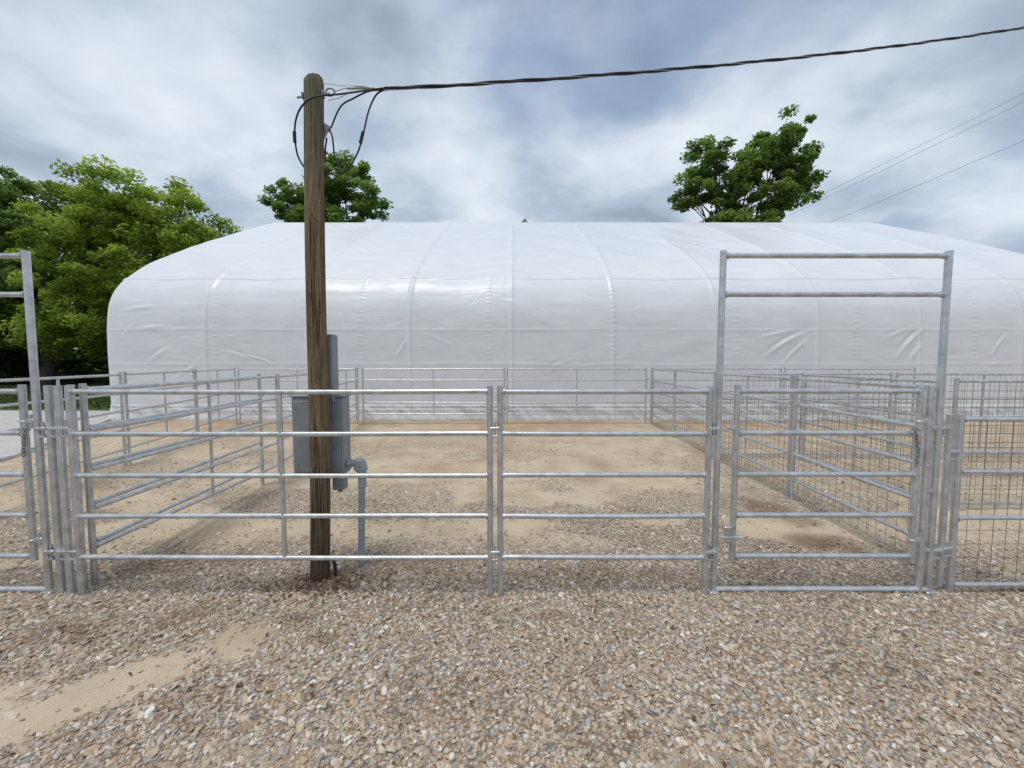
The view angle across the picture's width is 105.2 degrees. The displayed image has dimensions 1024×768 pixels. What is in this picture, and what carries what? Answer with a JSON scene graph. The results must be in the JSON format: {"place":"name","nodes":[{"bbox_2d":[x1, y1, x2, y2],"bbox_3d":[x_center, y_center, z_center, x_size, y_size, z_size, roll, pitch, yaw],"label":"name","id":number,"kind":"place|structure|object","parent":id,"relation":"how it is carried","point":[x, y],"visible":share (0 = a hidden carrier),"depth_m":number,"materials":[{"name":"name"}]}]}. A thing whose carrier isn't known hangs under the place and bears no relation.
{"place":"outdoors","nodes":[
{"label":"outdoors","id":0,"kind":"place"},
{"bbox_2d":[17,427,30,456],"bbox_3d":[-3.622,0.432,2.915,0.069,0.229,0.064,0,3,0],"label":"gate chain","id":1,"kind":"object","parent":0,"point":[24,438],"visible":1,"depth_m":2.91,"materials":[{"name":"silver metal"}]},
{"bbox_2d":[0,410,109,461],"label":"concrete driveway","id":2,"kind":"structure","parent":0,"point":[10,445],"depth_m":10.55,"materials":[{"name":"grey concrete"}]},
{"bbox_2d":[0,384,110,408],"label":"grass","id":3,"kind":"structure","parent":0,"point":[9,397],"depth_m":17.60,"materials":[{"name":"green plant"}]},
{"bbox_2d":[0,374,1023,767],"bbox_3d":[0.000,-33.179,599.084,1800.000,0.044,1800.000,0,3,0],"label":"ground","id":4,"kind":"structure","parent":0,"point":[388,452],"depth_m":3.06,"materials":[{"name":"soil"}]},
{"bbox_2d":[0,250,56,593],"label":"gate frame","id":5,"kind":"object","parent":4,"relation":"on","point":[27,293],"visible":0.79,"depth_m":2.93,"materials":[{"name":"silver metal"}]},
{"bbox_2d":[0,384,41,561],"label":"tube gate","id":6,"kind":"structure","parent":5,"relation":"attached to","point":[29,514],"depth_m":2.96,"materials":[{"name":"metal"}]},
{"bbox_2d":[0,278,109,384],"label":"distant treeline","id":7,"kind":"object","parent":4,"relation":"on","point":[14,364],"visible":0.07,"depth_m":29.72,"materials":[{"name":"green plant"}]},
{"bbox_2d":[0,165,114,384],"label":"oak tree","id":8,"kind":"object","parent":4,"relation":"on","point":[12,217],"visible":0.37,"depth_m":27.24,"materials":[{"name":"green plant"}]},
{"bbox_2d":[34,385,87,594],"bbox_3d":[-3.417,0.807,2.994,0.250,1.600,0.134,0,3,0],"label":"fence corner post","id":9,"kind":"object","parent":4,"relation":"on","point":[55,428],"visible":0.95,"depth_m":2.95,"materials":[{"name":"metal"}]},
{"bbox_2d":[0,372,128,486],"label":"corral fence panel","id":10,"kind":"object","parent":4,"relation":"on","point":[124,449],"visible":0.6,"depth_m":5.85,"materials":[{"name":"metal"}]},
{"bbox_2d":[0,153,242,361],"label":"shade tree","id":11,"kind":"object","parent":4,"relation":"on","point":[96,280],"visible":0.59,"depth_m":22.53,"materials":[{"name":"green plant"}]},
{"bbox_2d":[100,205,173,314],"bbox_3d":[-28.400,-7.162,32.541,11.520,14.735,6.529,0,3,0],"label":"oak tree","id":12,"kind":"object","parent":4,"relation":"on","point":[146,242],"depth_m":31.45,"materials":[{"name":"green plant"}]},
{"bbox_2d":[123,369,198,463],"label":"corral fence panel","id":13,"kind":"object","parent":4,"relation":"on","point":[127,411],"visible":0.82,"depth_m":7.54,"materials":[{"name":"metal"}]},
{"bbox_2d":[79,374,266,541],"bbox_3d":[-3.547,0.722,4.456,0.050,1.600,2.543,0,3,-4],"label":"corral fence panel","id":14,"kind":"object","parent":4,"relation":"on","point":[138,521],"visible":0.6,"depth_m":4.11,"materials":[{"name":"metal"}]},
{"bbox_2d":[78,374,279,583],"bbox_3d":[-3.370,0.724,4.416,0.050,1.600,2.658,0,3,0],"label":"corral fence panel","id":15,"kind":"object","parent":4,"relation":"on","point":[91,508],"visible":0.78,"depth_m":3.58,"materials":[{"name":"metal"}]},
{"bbox_2d":[195,368,237,431],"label":"corral fence panel","id":16,"kind":"object","parent":4,"relation":"on","point":[197,397],"visible":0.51,"depth_m":9.90,"materials":[{"name":"metal"}]},
{"bbox_2d":[64,385,499,595],"bbox_3d":[-1.701,0.809,2.952,3.222,1.600,0.050,0,3,0],"label":"corral fence panel","id":17,"kind":"object","parent":4,"relation":"on","point":[70,391],"visible":0.98,"depth_m":2.93,"materials":[{"name":"metal"}]},
{"bbox_2d":[276,373,307,460],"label":"corral fence panel","id":18,"kind":"object","parent":4,"relation":"on","point":[284,396],"visible":0.15,"depth_m":6.00,"materials":[{"name":"metal"}]},
{"bbox_2d":[237,368,357,423],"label":"corral fence panel","id":19,"kind":"object","parent":4,"relation":"on","point":[240,413],"visible":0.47,"depth_m":11.02,"materials":[{"name":"metal"}]},
{"bbox_2d":[296,73,334,581],"bbox_3d":[-1.522,-0.302,3.103,0.298,4.102,0.168,1,4,23],"label":"utility pole","id":20,"kind":"object","parent":4,"relation":"on","point":[315,271],"visible":0.89,"depth_m":3.07,"materials":[{"name":"brown wood"}]},
{"bbox_2d":[289,123,367,576],"bbox_3d":[-1.548,-0.188,3.268,0.614,3.756,0.283,0,3,0],"label":"electrical service panel","id":21,"kind":"object","parent":20,"relation":"attached to","point":[341,461],"visible":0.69,"depth_m":3.28,"materials":[{"name":"grey metal"}]},
{"bbox_2d":[293,26,1023,171],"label":"overhead power cable","id":22,"kind":"object","parent":20,"relation":"attached to","point":[365,89],"visible":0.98,"depth_m":3.30,"materials":[{"name":"rubber"}]},
{"bbox_2d":[256,149,393,221],"bbox_3d":[-17.445,-10.957,37.301,12.246,21.722,6.516,0,3,0],"label":"oak tree","id":23,"kind":"object","parent":4,"relation":"on","point":[363,205],"visible":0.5,"depth_m":36.10,"materials":[{"name":"green plant"}]},
{"bbox_2d":[338,368,359,424],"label":"corral fence panel","id":24,"kind":"object","parent":4,"relation":"on","point":[346,382],"visible":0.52,"depth_m":10.60,"materials":[{"name":"metal"}]},
{"bbox_2d":[362,368,506,423],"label":"corral fence panel","id":25,"kind":"object","parent":4,"relation":"on","point":[503,380],"visible":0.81,"depth_m":11.04,"materials":[{"name":"metal"}]},
{"bbox_2d":[27,509,1023,767],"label":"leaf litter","id":26,"kind":"object","parent":4,"relation":"on","point":[393,599],"visible":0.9,"depth_m":3.02,"materials":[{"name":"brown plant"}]},
{"bbox_2d":[106,222,1023,420],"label":"fabric building cover","id":27,"kind":"object","parent":4,"relation":"on","point":[593,295],"visible":0.91,"depth_m":11.83,"materials":[{"name":"white fabric"}]},
{"bbox_2d":[507,368,648,423],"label":"corral fence panel","id":28,"kind":"object","parent":4,"relation":"on","point":[645,380],"visible":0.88,"depth_m":11.05,"materials":[{"name":"metal"}]},
{"bbox_2d":[497,385,720,595],"bbox_3d":[0.718,0.809,2.952,1.655,1.600,0.050,0,3,0],"label":"corral fence panel","id":29,"kind":"object","parent":4,"relation":"on","point":[705,475],"visible":0.99,"depth_m":2.93,"materials":[{"name":"metal"}]},
{"bbox_2d":[649,368,674,430],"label":"corral fence panel","id":30,"kind":"object","parent":4,"relation":"on","point":[651,403],"visible":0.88,"depth_m":10.05,"materials":[{"name":"metal"}]},
{"bbox_2d":[672,369,714,457],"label":"corral fence panel","id":31,"kind":"object","parent":4,"relation":"on","point":[683,400],"visible":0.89,"depth_m":8.22,"materials":[{"name":"metal"}]},
{"bbox_2d":[651,368,781,423],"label":"corral fence panel","id":32,"kind":"object","parent":4,"relation":"on","point":[779,411],"visible":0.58,"depth_m":11.06,"materials":[{"name":"metal"}]},
{"bbox_2d":[667,104,830,221],"bbox_3d":[21.960,-12.788,37.160,14.248,25.391,6.696,0,3,0],"label":"oak tree","id":33,"kind":"object","parent":4,"relation":"on","point":[743,176],"visible":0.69,"depth_m":35.96,"materials":[{"name":"green plant"}]},
{"bbox_2d":[712,371,794,497],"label":"corral fence panel","id":34,"kind":"object","parent":4,"relation":"on","point":[789,427],"visible":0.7,"depth_m":5.55,"materials":[{"name":"metal"}]},
{"bbox_2d":[721,372,892,457],"bbox_3d":[5.367,0.574,7.156,3.218,1.580,0.050,0,3,0],"label":"wire fence panel","id":35,"kind":"object","parent":4,"relation":"on","point":[890,374],"visible":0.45,"depth_m":7.14,"materials":[{"name":"metal"}]},
{"bbox_2d":[707,250,953,594],"bbox_3d":[2.374,0.317,2.943,1.807,2.585,0.070,0,3,0],"label":"gate frame","id":36,"kind":"object","parent":4,"relation":"on","point":[944,294],"visible":0.84,"depth_m":2.91,"materials":[{"name":"metal"}]},
{"bbox_2d":[914,385,938,593],"bbox_3d":[3.150,0.808,2.972,0.090,1.600,0.047,0,3,0],"label":"hinge post","id":37,"kind":"object","parent":36,"relation":"attached to","point":[925,491],"visible":0.96,"depth_m":2.96,"materials":[{"name":"metal"}]},
{"bbox_2d":[719,384,928,561],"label":"tube gate","id":38,"kind":"structure","parent":37,"relation":"attached to","point":[730,537],"depth_m":2.95,"materials":[{"name":"metal"}]},
{"bbox_2d":[910,427,921,467],"bbox_3d":[3.002,0.471,2.917,0.069,0.307,0.064,0,3,0],"label":"gate chain","id":39,"kind":"object","parent":38,"relation":"attached to","point":[915,430],"visible":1,"depth_m":2.91,"materials":[{"name":"metal"}]},
{"bbox_2d":[935,414,960,586],"bbox_3d":[3.323,0.892,2.987,0.099,1.330,0.050,0,3,0],"label":"hinge post","id":40,"kind":"object","parent":36,"relation":"attached to","point":[949,450],"visible":0.99,"depth_m":2.97,"materials":[{"name":"metal"}]},
{"bbox_2d":[782,367,917,423],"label":"corral fence panel","id":41,"kind":"object","parent":4,"relation":"on","point":[913,395],"visible":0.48,"depth_m":11.09,"materials":[{"name":"metal"}]},
{"bbox_2d":[788,376,935,560],"bbox_3d":[3.477,0.744,4.067,0.050,1.600,1.884,0,3,5],"label":"corral fence panel","id":42,"kind":"object","parent":4,"relation":"on","point":[794,454],"visible":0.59,"depth_m":4.01,"materials":[{"name":"metal"}]},
{"bbox_2d":[796,372,935,500],"bbox_3d":[5.176,0.646,5.924,0.050,1.580,2.398,0,3,1],"label":"wire fence panel","id":43,"kind":"object","parent":4,"relation":"on","point":[814,400],"visible":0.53,"depth_m":5.87,"materials":[{"name":"metal"}]},
{"bbox_2d":[891,372,1023,454],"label":"wire fence panel","id":44,"kind":"object","parent":4,"relation":"on","point":[898,374],"visible":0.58,"depth_m":7.15,"materials":[{"name":"metal"}]},
{"bbox_2d":[945,414,1023,592],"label":"wire fence panel","id":45,"kind":"object","parent":4,"relation":"on","point":[955,516],"visible":1,"depth_m":2.98,"materials":[{"name":"metal"}]},
{"bbox_2d":[948,378,1023,509],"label":"wire fence panel","id":46,"kind":"object","parent":4,"relation":"on","point":[957,381],"visible":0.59,"depth_m":4.66,"materials":[{"name":"metal"}]},
{"bbox_2d":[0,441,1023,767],"bbox_3d":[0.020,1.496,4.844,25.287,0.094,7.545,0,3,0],"label":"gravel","id":47,"kind":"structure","parent":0,"point":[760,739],"depth_m":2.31,"materials":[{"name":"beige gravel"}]},
{"bbox_2d":[0,0,1023,348],"label":"sky","id":48,"kind":"structure","parent":0,"point":[203,93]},
{"bbox_2d":[787,98,1021,220],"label":"distant power lines","id":49,"kind":"object","parent":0,"point":[919,152],"visible":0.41,"depth_m":49.15,"materials":[{"name":"grey metal"}]}
]}

